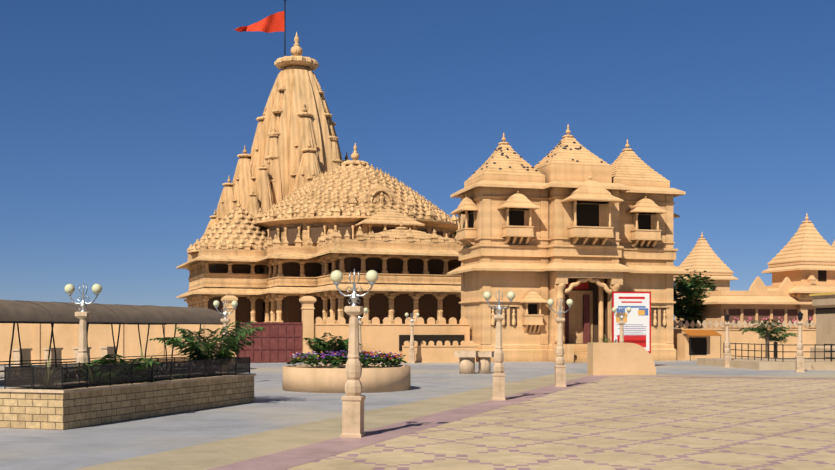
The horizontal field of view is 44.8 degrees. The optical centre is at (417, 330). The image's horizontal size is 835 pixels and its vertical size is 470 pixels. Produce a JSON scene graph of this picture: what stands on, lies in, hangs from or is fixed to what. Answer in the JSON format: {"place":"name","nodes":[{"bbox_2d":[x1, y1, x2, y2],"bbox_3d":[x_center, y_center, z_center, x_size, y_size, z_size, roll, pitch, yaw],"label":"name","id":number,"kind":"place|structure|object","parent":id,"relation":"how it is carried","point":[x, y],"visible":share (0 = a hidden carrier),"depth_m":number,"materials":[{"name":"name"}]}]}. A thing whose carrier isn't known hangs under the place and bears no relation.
{"place":"outdoors","nodes":[
{"label":"outdoors","id":0,"kind":"place"},
{"bbox_2d":[0,360,834,469],"bbox_3d":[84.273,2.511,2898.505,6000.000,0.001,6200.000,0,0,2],"label":"ground","id":1,"kind":"structure","parent":0,"point":[274,405],"depth_m":29.79,"materials":[{"name":"grey concrete"}]},
{"bbox_2d":[64,283,101,362],"bbox_3d":[-10.227,0.516,31.036,1.170,3.990,0.500,0,0,5],"label":"lamp post","id":2,"kind":"object","parent":1,"relation":"on","point":[83,315],"visible":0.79,"depth_m":30.94,"materials":[{"name":"beige stone"}]},
{"bbox_2d":[0,299,223,378],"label":"queue shelter","id":3,"kind":"object","parent":1,"relation":"on","point":[31,312],"visible":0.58,"depth_m":55.16,"materials":[{"name":"fabric"}]},
{"bbox_2d":[0,357,255,429],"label":"stone planter","id":4,"kind":"object","parent":1,"relation":"on","point":[80,400],"visible":0.92,"depth_m":28.04,"materials":[{"name":"beige stone"}]},
{"bbox_2d":[14,321,265,393],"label":"shrubs","id":5,"kind":"object","parent":4,"relation":"on","point":[204,349],"visible":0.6,"depth_m":34.19,"materials":[{"name":"green plant"}]},
{"bbox_2d":[213,300,237,351],"bbox_3d":[-9.108,0.516,48.014,1.170,3.990,0.500,1,0,0],"label":"lamp post","id":6,"kind":"object","parent":1,"relation":"on","point":[225,321],"visible":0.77,"depth_m":47.93,"materials":[{"name":"beige stone"}]},
{"bbox_2d":[235,322,301,362],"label":"temple gate leaves","id":7,"kind":"object","parent":1,"relation":"on","point":[277,342],"visible":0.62,"depth_m":80.56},
{"bbox_2d":[176,32,460,323],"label":"temple","id":8,"kind":"structure","parent":1,"relation":"on","point":[303,209],"depth_m":111.79,"materials":[{"name":"stone"}]},
{"bbox_2d":[235,0,285,69],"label":"temple flag","id":9,"kind":"object","parent":8,"relation":"on","point":[275,22],"visible":0.94,"depth_m":148.51,"materials":[{"name":"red fabric"}]},
{"bbox_2d":[283,364,410,392],"bbox_3d":[-3.049,1.986,43.738,5.500,1.050,5.500,0,0,2],"label":"round planter","id":10,"kind":"object","parent":1,"relation":"on","point":[319,378],"visible":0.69,"depth_m":41.49,"materials":[{"name":"stone"}]},
{"bbox_2d":[287,332,406,367],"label":"planter flowers","id":11,"kind":"object","parent":10,"relation":"on","point":[334,354],"visible":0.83,"depth_m":43.29,"materials":[{"name":"purple petals"},{"name":"pink petals"},{"name":"leaf"}]},
{"bbox_2d":[359,308,367,363],"bbox_3d":[-3.605,0.517,62.876,1.170,3.990,0.500,-1,0,10],"label":"lamp post","id":12,"kind":"object","parent":1,"relation":"on","point":[360,324],"visible":0.4,"depth_m":62.76,"materials":[{"name":"beige stone"}]},
{"bbox_2d":[0,295,815,364],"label":"compound wall","id":13,"kind":"structure","parent":1,"relation":"on","point":[441,341],"depth_m":81.30,"materials":[{"name":"stone"}]},
{"bbox_2d":[405,313,419,362],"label":"lamp post","id":14,"kind":"object","parent":1,"relation":"on","point":[412,354],"visible":1,"depth_m":79.64,"materials":[{"name":"beige stone"}]},
{"bbox_2d":[73,373,834,469],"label":"paving strip","id":15,"kind":"object","parent":1,"relation":"on","point":[210,455],"depth_m":24.32,"materials":[{"name":"beige stone"}]},
{"bbox_2d":[587,342,655,374],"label":"curved ramp wall","id":16,"kind":"structure","parent":15,"relation":"on","point":[614,358],"depth_m":57.45,"materials":[{"name":"stone"}]},
{"bbox_2d":[599,334,616,342],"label":"potted plants","id":17,"kind":"object","parent":16,"relation":"on","point":[605,340],"visible":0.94,"depth_m":58.06,"materials":[{"name":"green plant"}]},
{"bbox_2d":[455,351,493,373],"bbox_3d":[3.371,1.841,59.756,2.070,1.340,1.620,0,0,14],"label":"stone bench","id":18,"kind":"object","parent":1,"relation":"on","point":[466,362],"visible":1,"depth_m":59.37,"materials":[{"name":"beige stone"}]},
{"bbox_2d":[207,375,834,469],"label":"paving border","id":19,"kind":"object","parent":1,"relation":"on","point":[286,459],"depth_m":25.26,"materials":[{"name":"stone"}]},
{"bbox_2d":[330,269,377,437],"bbox_3d":[-1.513,0.516,24.085,1.170,3.990,0.500,0,0,10],"label":"lamp post","id":20,"kind":"object","parent":19,"relation":"on","point":[353,399],"visible":1,"depth_m":23.94,"materials":[{"name":"beige stone"}]},
{"bbox_2d":[483,290,514,399],"bbox_3d":[2.962,0.516,36.875,1.170,3.990,0.500,0,0,5],"label":"lamp post","id":21,"kind":"object","parent":19,"relation":"on","point":[498,374],"visible":1,"depth_m":36.73,"materials":[{"name":"beige stone"}]},
{"bbox_2d":[547,298,572,386],"bbox_3d":[6.413,0.516,45.580,1.170,3.990,0.500,0,-1,0],"label":"lamp post","id":22,"kind":"object","parent":19,"relation":"on","point":[560,373],"visible":1,"depth_m":45.45,"materials":[{"name":"beige stone"}]},
{"bbox_2d":[284,376,834,469],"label":"patterned paving","id":23,"kind":"structure","parent":1,"relation":"on","point":[644,423],"depth_m":24.81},
{"bbox_2d":[612,307,630,341],"bbox_3d":[12.366,0.516,61.394,1.170,3.990,0.500,0,0,10],"label":"lamp post","id":24,"kind":"object","parent":1,"relation":"on","point":[621,323],"visible":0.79,"depth_m":61.31,"materials":[{"name":"beige stone"}]},
{"bbox_2d":[612,291,650,353],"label":"sign board","id":25,"kind":"object","parent":1,"relation":"on","point":[637,326],"visible":0.88,"depth_m":70.81,"materials":[{"name":"red painted board"},{"name":"white printed panel"}]},
{"bbox_2d":[673,266,717,328],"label":"tree","id":26,"kind":"object","parent":1,"relation":"on","point":[683,288],"visible":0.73,"depth_m":96.83,"materials":[{"name":"green plant"}]},
{"bbox_2d":[675,330,721,360],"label":"ticket kiosk","id":27,"kind":"object","parent":1,"relation":"on","point":[690,345],"visible":0.92,"depth_m":87.16,"materials":[{"name":"stone"}]},
{"bbox_2d":[673,233,737,328],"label":"shrine","id":28,"kind":"object","parent":1,"relation":"on","point":[701,256],"visible":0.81,"depth_m":122.00,"materials":[{"name":"stone"}]},
{"bbox_2d":[723,313,731,366],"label":"lamp post","id":29,"kind":"object","parent":1,"relation":"on","point":[727,354],"visible":0.98,"depth_m":70.02,"materials":[{"name":"beige stone"}]},
{"bbox_2d":[685,277,815,328],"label":"building","id":30,"kind":"structure","parent":1,"relation":"on","point":[758,301],"depth_m":94.63,"materials":[{"name":"stone"}]},
{"bbox_2d":[734,317,812,323],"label":"verandah plants","id":31,"kind":"object","parent":30,"relation":"on","point":[749,318],"visible":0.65,"depth_m":94.55,"materials":[{"name":"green plant"}]},
{"bbox_2d":[697,292,834,369],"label":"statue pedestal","id":32,"kind":"object","parent":1,"relation":"on","point":[823,304],"visible":0.92,"depth_m":71.38,"materials":[{"name":"stone"}]},
{"bbox_2d":[723,343,834,361],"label":"platform railing","id":33,"kind":"object","parent":32,"relation":"on","point":[782,351],"visible":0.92,"depth_m":68.19,"materials":[{"name":"black metal"}]},
{"bbox_2d":[740,319,797,357],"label":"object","id":34,"kind":"object","parent":1,"relation":"on","point":[768,336],"visible":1,"depth_m":82.95,"materials":[{"name":"green plant"}]},
{"bbox_2d":[762,214,834,328],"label":"shrine","id":35,"kind":"object","parent":1,"relation":"on","point":[803,260],"visible":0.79,"depth_m":96.63,"materials":[{"name":"stone"}]},
{"bbox_2d":[795,310,804,371],"bbox_3d":[23.406,0.622,62.050,0.500,3.780,0.500,0,1,10],"label":"lamp post","id":36,"kind":"object","parent":1,"relation":"on","point":[799,362],"visible":1,"depth_m":61.90,"materials":[{"name":"beige stone"}]},
{"bbox_2d":[0,0,834,328],"label":"sky","id":37,"kind":"structure","parent":0,"point":[124,124],"materials":[{"name":"blue"}]},
{"bbox_2d":[447,125,689,362],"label":"temple entrance building","id":38,"kind":"structure","parent":0,"point":[584,229],"depth_m":83.60,"materials":[{"name":"stone"}]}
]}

